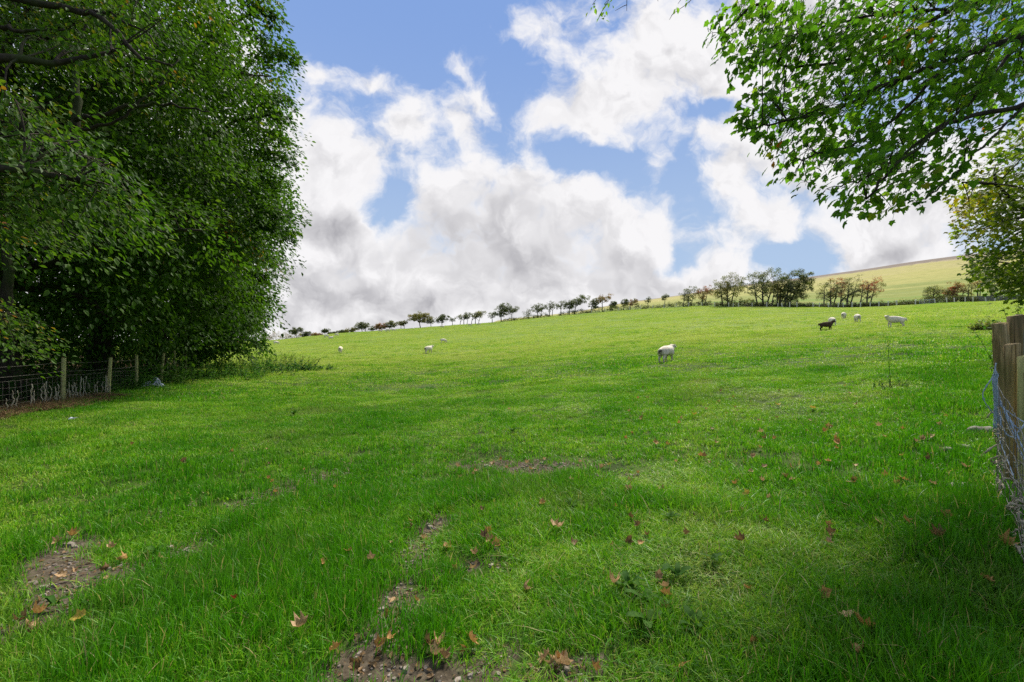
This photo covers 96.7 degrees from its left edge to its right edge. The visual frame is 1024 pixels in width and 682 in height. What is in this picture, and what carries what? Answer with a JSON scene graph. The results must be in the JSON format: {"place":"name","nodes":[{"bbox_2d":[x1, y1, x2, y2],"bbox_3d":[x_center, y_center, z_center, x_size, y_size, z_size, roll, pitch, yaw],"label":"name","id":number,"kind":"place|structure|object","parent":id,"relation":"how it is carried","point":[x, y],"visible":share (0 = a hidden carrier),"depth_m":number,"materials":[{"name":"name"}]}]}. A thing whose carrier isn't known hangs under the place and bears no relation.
{"place":"outdoors","nodes":[
{"label":"outdoors","id":0,"kind":"place"},
{"bbox_2d":[0,250,1023,681],"bbox_3d":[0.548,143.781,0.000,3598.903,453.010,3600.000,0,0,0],"label":"ground","id":1,"kind":"structure","parent":0,"point":[910,280],"depth_m":5.36,"materials":[{"name":"plant"}]},
{"bbox_2d":[12,606,26,620],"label":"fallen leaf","id":2,"kind":"object","parent":1,"relation":"on","point":[22,614],"visible":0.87,"depth_m":2.52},
{"bbox_2d":[0,369,60,403],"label":"bramble patch","id":3,"kind":"object","parent":1,"relation":"on","point":[24,387],"visible":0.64,"depth_m":11.65,"materials":[{"name":"green plant"}]},
{"bbox_2d":[32,600,47,612],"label":"fallen leaf","id":4,"kind":"object","parent":1,"relation":"on","point":[37,608],"visible":0.98,"depth_m":2.56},
{"bbox_2d":[40,595,71,606],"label":"dock plant","id":5,"kind":"object","parent":1,"relation":"on","point":[50,599],"visible":0.84,"depth_m":2.70,"materials":[{"name":"green plant"}]},
{"bbox_2d":[54,568,68,576],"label":"fallen leaf","id":6,"kind":"object","parent":1,"relation":"on","point":[62,573],"visible":1,"depth_m":2.98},
{"bbox_2d":[0,392,132,419],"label":"dead bracken","id":7,"kind":"object","parent":1,"relation":"on","point":[46,405],"visible":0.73,"depth_m":10.70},
{"bbox_2d":[69,608,90,620],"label":"fallen leaf","id":8,"kind":"object","parent":1,"relation":"on","point":[77,614],"visible":0.98,"depth_m":2.47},
{"bbox_2d":[47,371,122,395],"bbox_3d":[-12.648,1.266,13.567,2.048,0.847,1.422,0,0,0],"label":"nettle clump","id":9,"kind":"object","parent":1,"relation":"on","point":[89,382],"visible":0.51,"depth_m":13.42,"materials":[{"name":"green plant"}]},
{"bbox_2d":[0,350,186,409],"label":"wire fence","id":10,"kind":"object","parent":1,"relation":"on","point":[63,394],"visible":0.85,"depth_m":11.75,"materials":[{"name":"metal"}]},
{"bbox_2d":[0,9,214,396],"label":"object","id":11,"kind":"object","parent":1,"relation":"on","point":[26,370],"visible":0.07,"depth_m":16.45,"materials":[{"name":"green plant"}]},
{"bbox_2d":[51,359,165,391],"bbox_3d":[-13.248,1.123,14.903,3.414,1.120,1.844,0,0,0],"label":"nettle clump","id":12,"kind":"object","parent":1,"relation":"on","point":[127,380],"visible":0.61,"depth_m":14.82,"materials":[{"name":"green plant"}]},
{"bbox_2d":[0,0,253,378],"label":"beech tree","id":13,"kind":"object","parent":1,"relation":"on","point":[29,159],"visible":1,"depth_m":6.22,"materials":[{"name":"green plant"}]},
{"bbox_2d":[93,358,188,385],"bbox_3d":[-13.542,1.171,16.856,3.163,1.115,2.115,0,0,0],"label":"nettle clump","id":14,"kind":"object","parent":1,"relation":"on","point":[163,375],"visible":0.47,"depth_m":16.78,"materials":[{"name":"green plant"}]},
{"bbox_2d":[0,0,304,400],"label":"beech tree","id":15,"kind":"object","parent":1,"relation":"on","point":[115,291],"visible":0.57,"depth_m":12.51,"materials":[{"name":"green plant"}]},
{"bbox_2d":[142,377,163,386],"bbox_3d":[-12.806,1.449,16.115,0.894,0.346,0.520,0,0,0],"label":"plastic bag","id":16,"kind":"object","parent":1,"relation":"on","point":[158,381],"visible":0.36,"depth_m":16.06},
{"bbox_2d":[142,544,164,554],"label":"dock plant","id":17,"kind":"object","parent":1,"relation":"on","point":[152,546],"visible":0.73,"depth_m":3.42,"materials":[{"name":"green plant"}]},
{"bbox_2d":[1,0,311,388],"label":"sycamore tree","id":18,"kind":"object","parent":1,"relation":"on","point":[257,210],"visible":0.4,"depth_m":16.72,"materials":[{"name":"green plant"}]},
{"bbox_2d":[11,2,315,372],"bbox_3d":[-17.747,-7.162,23.046,15.991,19.497,13.504,0,0,0],"label":"sycamore tree","id":19,"kind":"object","parent":1,"relation":"on","point":[255,344],"visible":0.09,"depth_m":22.46,"materials":[{"name":"green plant"}]},
{"bbox_2d":[133,357,222,382],"bbox_3d":[-13.889,1.185,18.839,3.561,1.123,2.220,0,0,0],"label":"nettle clump","id":20,"kind":"object","parent":1,"relation":"on","point":[190,372],"visible":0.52,"depth_m":18.76,"materials":[{"name":"green plant"}]},
{"bbox_2d":[119,96,311,366],"bbox_3d":[-20.773,-6.818,30.519,13.769,18.322,12.981,0,0,26],"label":"sycamore tree","id":21,"kind":"object","parent":1,"relation":"on","point":[277,172],"visible":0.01,"depth_m":30.20,"materials":[{"name":"green plant"}]},
{"bbox_2d":[174,361,270,380],"bbox_3d":[-12.736,1.313,20.081,3.956,0.965,2.353,0,0,0],"label":"nettle clump","id":22,"kind":"object","parent":1,"relation":"on","point":[225,372],"visible":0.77,"depth_m":19.92,"materials":[{"name":"green plant"}]},
{"bbox_2d":[188,354,270,369],"bbox_3d":[-17.655,1.251,27.993,4.995,1.144,2.527,0,0,0],"label":"dead weed patch","id":23,"kind":"object","parent":1,"relation":"on","point":[232,362],"visible":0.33,"depth_m":27.94,"materials":[{"name":"green plant"}]},
{"bbox_2d":[205,358,298,375],"bbox_3d":[-12.850,1.312,22.564,4.388,0.943,2.973,0,0,0],"label":"bramble patch","id":24,"kind":"object","parent":1,"relation":"on","point":[253,368],"visible":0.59,"depth_m":22.43,"materials":[{"name":"green plant"}]},
{"bbox_2d":[238,349,320,367],"bbox_3d":[-15.529,1.168,30.548,5.739,1.282,2.780,0,0,0],"label":"dead weed patch","id":25,"kind":"object","parent":1,"relation":"on","point":[290,360],"visible":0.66,"depth_m":30.50,"materials":[{"name":"green plant"}]},
{"bbox_2d":[251,360,313,372],"bbox_3d":[-12.904,1.409,25.570,3.590,0.809,1.909,0,0,0],"label":"bramble patch","id":26,"kind":"object","parent":1,"relation":"on","point":[296,364],"visible":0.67,"depth_m":25.50,"materials":[{"name":"green plant"}]},
{"bbox_2d":[266,331,302,339],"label":"thicket","id":27,"kind":"object","parent":1,"relation":"on","point":[274,334],"visible":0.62,"depth_m":159.62,"materials":[{"name":"green plant"}]},
{"bbox_2d":[288,327,303,337],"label":"tree","id":28,"kind":"object","parent":1,"relation":"on","point":[295,330],"visible":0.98,"depth_m":152.87,"materials":[{"name":"plant"}]},
{"bbox_2d":[291,609,307,631],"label":"fallen leaf","id":29,"kind":"object","parent":1,"relation":"on","point":[300,621],"visible":1,"depth_m":2.34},
{"bbox_2d":[300,363,342,370],"bbox_3d":[-11.195,1.547,26.497,2.657,0.516,1.656,0,0,0],"label":"bramble patch","id":30,"kind":"object","parent":1,"relation":"on","point":[321,367],"visible":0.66,"depth_m":26.27,"materials":[{"name":"green plant"}]},
{"bbox_2d":[329,640,341,651],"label":"fallen leaf","id":31,"kind":"object","parent":1,"relation":"on","point":[336,645],"visible":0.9,"depth_m":2.22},
{"bbox_2d":[349,654,361,674],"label":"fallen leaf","id":32,"kind":"object","parent":1,"relation":"on","point":[356,664],"visible":0.98,"depth_m":2.15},
{"bbox_2d":[354,321,370,330],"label":"thorn tree","id":33,"kind":"object","parent":1,"relation":"on","point":[364,326],"visible":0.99,"depth_m":147.73,"materials":[{"name":"green plant"}]},
{"bbox_2d":[373,634,385,650],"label":"fallen leaf","id":34,"kind":"object","parent":1,"relation":"on","point":[377,640],"visible":1,"depth_m":2.28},
{"bbox_2d":[374,323,385,329],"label":"thorn tree","id":35,"kind":"object","parent":1,"relation":"on","point":[378,326],"visible":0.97,"depth_m":147.37,"materials":[{"name":"plant"}]},
{"bbox_2d":[383,320,397,328],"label":"thorn tree","id":36,"kind":"object","parent":1,"relation":"on","point":[390,324],"visible":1,"depth_m":147.78,"materials":[{"name":"green plant"}]},
{"bbox_2d":[0,454,817,681],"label":"leaf litter","id":37,"kind":"object","parent":1,"relation":"on","point":[373,663],"visible":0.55,"depth_m":2.85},
{"bbox_2d":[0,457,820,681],"bbox_3d":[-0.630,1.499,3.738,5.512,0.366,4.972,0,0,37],"label":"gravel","id":38,"kind":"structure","parent":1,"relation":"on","point":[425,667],"depth_m":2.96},
{"bbox_2d":[406,311,432,326],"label":"oak tree","id":39,"kind":"object","parent":1,"relation":"on","point":[425,316],"visible":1,"depth_m":148.74,"materials":[{"name":"green plant"}]},
{"bbox_2d":[428,639,442,656],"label":"fallen leaf","id":40,"kind":"object","parent":1,"relation":"on","point":[432,649],"visible":0.91,"depth_m":2.24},
{"bbox_2d":[435,314,449,323],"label":"thorn tree","id":41,"kind":"object","parent":1,"relation":"on","point":[442,317],"visible":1,"depth_m":151.22,"materials":[{"name":"green plant"}]},
{"bbox_2d":[441,646,450,661],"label":"fallen leaf","id":42,"kind":"object","parent":1,"relation":"on","point":[445,654],"visible":1,"depth_m":2.18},
{"bbox_2d":[456,312,472,323],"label":"thorn tree","id":43,"kind":"object","parent":1,"relation":"on","point":[466,316],"visible":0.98,"depth_m":153.85,"materials":[{"name":"green plant"}]},
{"bbox_2d":[466,630,477,642],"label":"fallen leaf","id":44,"kind":"object","parent":1,"relation":"on","point":[472,636],"visible":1,"depth_m":2.33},
{"bbox_2d":[471,310,486,323],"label":"thorn tree","id":45,"kind":"object","parent":1,"relation":"on","point":[478,314],"visible":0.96,"depth_m":155.05,"materials":[{"name":"green plant"}]},
{"bbox_2d":[494,302,511,319],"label":"thorn tree","id":46,"kind":"object","parent":1,"relation":"on","point":[502,309],"visible":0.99,"depth_m":158.03,"materials":[{"name":"green plant"}]},
{"bbox_2d":[0,315,1010,411],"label":"field grass","id":47,"kind":"structure","parent":1,"relation":"on","point":[874,331],"depth_m":20.43,"materials":[{"name":"plant"}]},
{"bbox_2d":[0,450,1019,681],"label":"clover","id":48,"kind":"object","parent":1,"relation":"on","point":[701,645],"visible":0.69,"depth_m":2.54,"materials":[{"name":"green plant"}]},
{"bbox_2d":[0,355,1021,555],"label":"grass","id":49,"kind":"structure","parent":1,"relation":"on","point":[934,398],"depth_m":6.83,"materials":[{"name":"plant"}]},
{"bbox_2d":[0,462,1023,681],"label":"grass","id":50,"kind":"structure","parent":1,"relation":"on","point":[940,644],"depth_m":2.75,"materials":[{"name":"plant"}]},
{"bbox_2d":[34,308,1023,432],"bbox_3d":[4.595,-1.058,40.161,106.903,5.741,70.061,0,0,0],"label":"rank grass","id":51,"kind":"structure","parent":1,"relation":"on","point":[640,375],"depth_m":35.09,"materials":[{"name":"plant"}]},
{"bbox_2d":[525,312,549,318],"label":"scrub","id":52,"kind":"object","parent":1,"relation":"on","point":[539,316],"visible":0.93,"depth_m":158.97,"materials":[{"name":"green plant"}]},
{"bbox_2d":[531,303,547,317],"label":"thorn tree","id":53,"kind":"object","parent":1,"relation":"on","point":[539,309],"visible":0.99,"depth_m":162.23,"materials":[{"name":"green plant"}]},
{"bbox_2d":[537,648,548,665],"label":"fallen leaf","id":54,"kind":"object","parent":1,"relation":"on","point":[544,655],"visible":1,"depth_m":2.18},
{"bbox_2d":[69,299,1023,360],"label":"grass","id":55,"kind":"structure","parent":1,"relation":"on","point":[917,309],"depth_m":77.79,"materials":[{"name":"plant"}]},
{"bbox_2d":[558,649,572,664],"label":"fallen leaf","id":56,"kind":"object","parent":1,"relation":"on","point":[566,660],"visible":1,"depth_m":2.12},
{"bbox_2d":[558,308,587,315],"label":"scrub","id":57,"kind":"object","parent":1,"relation":"on","point":[581,310],"visible":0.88,"depth_m":160.39,"materials":[{"name":"green plant"}]},
{"bbox_2d":[570,294,590,313],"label":"thorn tree","id":58,"kind":"object","parent":1,"relation":"on","point":[579,301],"visible":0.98,"depth_m":163.67,"materials":[{"name":"green plant"}]},
{"bbox_2d":[588,297,598,312],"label":"thorn tree","id":59,"kind":"object","parent":1,"relation":"on","point":[593,303],"visible":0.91,"depth_m":163.10,"materials":[{"name":"green plant"}]},
{"bbox_2d":[595,294,613,311],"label":"thorn tree","id":60,"kind":"object","parent":1,"relation":"on","point":[602,298],"visible":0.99,"depth_m":162.20,"materials":[{"name":"plant"}]},
{"bbox_2d":[609,571,620,582],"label":"fallen leaf","id":61,"kind":"object","parent":1,"relation":"on","point":[612,578],"visible":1,"depth_m":2.73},
{"bbox_2d":[586,303,647,312],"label":"scrub","id":62,"kind":"object","parent":1,"relation":"on","point":[616,307],"visible":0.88,"depth_m":156.99,"materials":[{"name":"green plant"}]},
{"bbox_2d":[615,570,644,588],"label":"dock plant","id":63,"kind":"object","parent":1,"relation":"on","point":[625,577],"visible":0.94,"depth_m":2.78,"materials":[{"name":"green plant"}]},
{"bbox_2d":[623,588,659,600],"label":"dock plant","id":64,"kind":"object","parent":1,"relation":"on","point":[635,592],"visible":0.77,"depth_m":2.61,"materials":[{"name":"green plant"}]},
{"bbox_2d":[624,608,661,627],"bbox_3d":[0.687,1.444,2.372,0.157,0.072,0.176,0,0,41],"label":"dock plant","id":65,"kind":"object","parent":1,"relation":"on","point":[647,621],"visible":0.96,"depth_m":2.37,"materials":[{"name":"green plant"}]},
{"bbox_2d":[657,344,676,362],"bbox_3d":[6.375,0.511,18.786,1.204,0.780,0.512,0,0,-44],"label":"sheep","id":66,"kind":"object","parent":1,"relation":"on","point":[665,352],"visible":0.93,"depth_m":18.54},
{"bbox_2d":[659,511,681,516],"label":"dock plant","id":67,"kind":"object","parent":1,"relation":"on","point":[671,514],"visible":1,"depth_m":3.73,"materials":[{"name":"green plant"}]},
{"bbox_2d":[660,562,692,576],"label":"dock plant","id":68,"kind":"object","parent":1,"relation":"on","point":[677,570],"visible":0.96,"depth_m":2.87,"materials":[{"name":"green plant"}]},
{"bbox_2d":[677,286,700,305],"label":"thorn tree","id":69,"kind":"object","parent":1,"relation":"on","point":[687,295],"visible":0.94,"depth_m":145.46,"materials":[{"name":"green plant"}]},
{"bbox_2d":[679,605,706,626],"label":"dock plant","id":70,"kind":"object","parent":1,"relation":"on","point":[687,609],"visible":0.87,"depth_m":2.35,"materials":[{"name":"green plant"}]},
{"bbox_2d":[694,285,713,304],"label":"thorn tree","id":71,"kind":"object","parent":1,"relation":"on","point":[705,292],"visible":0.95,"depth_m":141.52,"materials":[{"name":"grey plant"}]},
{"bbox_2d":[700,552,722,560],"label":"dock plant","id":72,"kind":"object","parent":1,"relation":"on","point":[714,556],"visible":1,"depth_m":3.00,"materials":[{"name":"green plant"}]},
{"bbox_2d":[709,272,744,305],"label":"hawthorn tree","id":73,"kind":"object","parent":1,"relation":"on","point":[732,288],"visible":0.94,"depth_m":134.00,"materials":[{"name":"green plant"}]},
{"bbox_2d":[642,299,818,308],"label":"hedge","id":74,"kind":"object","parent":1,"relation":"on","point":[716,304],"visible":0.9,"depth_m":128.70,"materials":[{"name":"green plant"}]},
{"bbox_2d":[717,297,762,306],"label":"scrub","id":75,"kind":"object","parent":1,"relation":"on","point":[750,299],"visible":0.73,"depth_m":129.38,"materials":[{"name":"green plant"}]},
{"bbox_2d":[734,529,746,540],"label":"fallen leaf","id":76,"kind":"object","parent":1,"relation":"on","point":[740,536],"visible":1,"depth_m":3.14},
{"bbox_2d":[526,437,956,679],"bbox_3d":[1.698,1.312,3.955,3.279,0.547,4.821,0,0,0],"label":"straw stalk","id":77,"kind":"object","parent":1,"relation":"on","point":[739,577],"visible":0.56,"depth_m":2.74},
{"bbox_2d":[737,267,789,301],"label":"hawthorn tree","id":78,"kind":"object","parent":1,"relation":"on","point":[763,287],"visible":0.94,"depth_m":124.88,"materials":[{"name":"plant"}]},
{"bbox_2d":[769,277,786,306],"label":"hawthorn tree","id":79,"kind":"object","parent":1,"relation":"on","point":[775,288],"visible":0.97,"depth_m":119.88,"materials":[{"name":"green plant"}]},
{"bbox_2d":[577,297,995,313],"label":"post and wire fence","id":80,"kind":"object","parent":1,"relation":"on","point":[828,304],"visible":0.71,"depth_m":108.98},
{"bbox_2d":[772,268,815,304],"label":"hawthorn tree","id":81,"kind":"object","parent":1,"relation":"on","point":[797,291],"visible":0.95,"depth_m":118.80,"materials":[{"name":"green plant"}]},
{"bbox_2d":[586,0,1023,228],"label":"sycamore tree","id":82,"kind":"object","parent":1,"relation":"on","point":[990,79],"visible":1,"depth_m":5.23,"materials":[{"name":"green plant"}]},
{"bbox_2d":[819,585,831,598],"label":"fallen leaf","id":83,"kind":"object","parent":1,"relation":"on","point":[827,591],"visible":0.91,"depth_m":2.46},
{"bbox_2d":[818,320,835,330],"bbox_3d":[24.027,-1.188,34.724,1.153,0.797,0.399,0,0,23],"label":"sheep","id":84,"kind":"object","parent":1,"relation":"on","point":[826,324],"visible":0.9,"depth_m":34.60},
{"bbox_2d":[750,303,908,306],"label":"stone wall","id":85,"kind":"structure","parent":1,"relation":"on","point":[825,306],"depth_m":113.69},
{"bbox_2d":[816,277,846,303],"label":"hawthorn tree","id":86,"kind":"object","parent":1,"relation":"on","point":[827,294],"visible":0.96,"depth_m":113.36,"materials":[{"name":"green plant"}]},
{"bbox_2d":[832,274,866,306],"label":"hawthorn tree","id":87,"kind":"object","parent":1,"relation":"on","point":[853,293],"visible":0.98,"depth_m":111.75,"materials":[{"name":"plant"}]},
{"bbox_2d":[855,612,875,626],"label":"fallen leaf","id":88,"kind":"object","parent":1,"relation":"on","point":[859,617],"visible":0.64,"depth_m":2.13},
{"bbox_2d":[854,276,885,301],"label":"hawthorn tree","id":89,"kind":"object","parent":1,"relation":"on","point":[869,286],"visible":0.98,"depth_m":110.26,"materials":[{"name":"plant"}]},
{"bbox_2d":[816,298,926,306],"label":"hedge","id":90,"kind":"object","parent":1,"relation":"on","point":[903,302],"visible":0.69,"depth_m":106.89,"materials":[{"name":"green plant"}]},
{"bbox_2d":[872,340,913,389],"bbox_3d":[7.157,0.477,8.580,0.855,1.030,0.590,0,0,-41],"label":"weed","id":91,"kind":"object","parent":1,"relation":"on","point":[889,382],"visible":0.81,"depth_m":8.56,"materials":[{"name":"green plant"}]},
{"bbox_2d":[884,315,906,326],"bbox_3d":[23.736,-1.217,28.187,1.156,0.798,0.437,0,0,25],"label":"sheep","id":92,"kind":"object","parent":1,"relation":"on","point":[893,319],"visible":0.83,"depth_m":28.06},
{"bbox_2d":[916,552,948,565],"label":"dock plant","id":93,"kind":"object","parent":1,"relation":"on","point":[922,555],"visible":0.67,"depth_m":2.73,"materials":[{"name":"green plant"}]},
{"bbox_2d":[920,284,950,299],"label":"thorn bush","id":94,"kind":"object","parent":1,"relation":"on","point":[933,290],"visible":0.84,"depth_m":104.97,"materials":[{"name":"green plant"}]},
{"bbox_2d":[929,523,945,535],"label":"fallen leaf","id":95,"kind":"object","parent":1,"relation":"on","point":[935,530],"visible":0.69,"depth_m":2.90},
{"bbox_2d":[925,294,978,302],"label":"hedge","id":96,"kind":"object","parent":1,"relation":"on","point":[949,298],"visible":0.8,"depth_m":101.32,"materials":[{"name":"green plant"}]},
{"bbox_2d":[942,281,965,301],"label":"hawthorn tree","id":97,"kind":"object","parent":1,"relation":"on","point":[954,289],"visible":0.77,"depth_m":103.43,"materials":[{"name":"brown plant"}]},
{"bbox_2d":[961,283,976,296],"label":"hawthorn tree","id":98,"kind":"object","parent":1,"relation":"on","point":[968,290],"visible":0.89,"depth_m":102.74,"materials":[{"name":"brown plant"}]},
{"bbox_2d":[966,426,996,433],"bbox_3d":[5.600,1.092,5.428,0.321,0.162,0.172,0,0,14],"label":"stone","id":99,"kind":"object","parent":1,"relation":"on","point":[984,427],"visible":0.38,"depth_m":5.39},
{"bbox_2d":[941,113,1023,310],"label":"maple tree","id":100,"kind":"object","parent":1,"relation":"on","point":[991,214],"visible":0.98,"depth_m":9.26,"materials":[{"name":"green plant"}]},
{"bbox_2d":[967,318,1001,330],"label":"grass tussock","id":101,"kind":"object","parent":1,"relation":"on","point":[987,323],"depth_m":21.04,"materials":[{"name":"green plant"}]},
{"bbox_2d":[961,295,1019,301],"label":"stone wall","id":102,"kind":"structure","parent":1,"relation":"on","point":[988,298],"depth_m":99.46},
{"bbox_2d":[972,296,1022,371],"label":"bramble bush","id":103,"kind":"object","parent":1,"relation":"on","point":[989,355],"visible":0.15,"depth_m":8.96,"materials":[{"name":"green plant"}]},
{"bbox_2d":[991,322,1009,455],"bbox_3d":[4.802,0.662,4.422,0.156,1.692,0.143,0,0,-11],"label":"timber post","id":104,"kind":"object","parent":1,"relation":"on","point":[1000,335],"visible":0.33,"depth_m":4.42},
{"bbox_2d":[984,384,1023,562],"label":"wire netting","id":105,"kind":"object","parent":1,"relation":"on","point":[1010,507],"visible":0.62,"depth_m":3.05,"materials":[{"name":"metal"}]},
{"bbox_2d":[982,363,1023,475],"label":"baler twine","id":106,"kind":"object","parent":105,"relation":"attached to","point":[994,377],"visible":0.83,"depth_m":3.67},
{"bbox_2d":[1003,343,1020,483],"bbox_3d":[4.263,0.785,3.881,0.109,1.536,0.085,0,0,-20],"label":"timber post","id":107,"kind":"object","parent":1,"relation":"on","point":[1011,352],"visible":0.44,"depth_m":3.85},
{"bbox_2d":[1006,315,1023,355],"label":"timber post","id":108,"kind":"object","parent":1,"relation":"on","point":[1016,324],"visible":0.18,"depth_m":4.72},
{"bbox_2d":[1017,355,1023,493],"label":"timber post","id":109,"kind":"object","parent":1,"relation":"on","point":[1020,387],"visible":0.58,"depth_m":3.65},
{"bbox_2d":[0,0,1023,339],"label":"sky","id":110,"kind":"structure","parent":0,"point":[471,156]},
{"bbox_2d":[998,528,1019,548],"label":"fallen leaf","id":111,"kind":"object","parent":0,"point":[1006,536],"visible":0.72,"depth_m":2.77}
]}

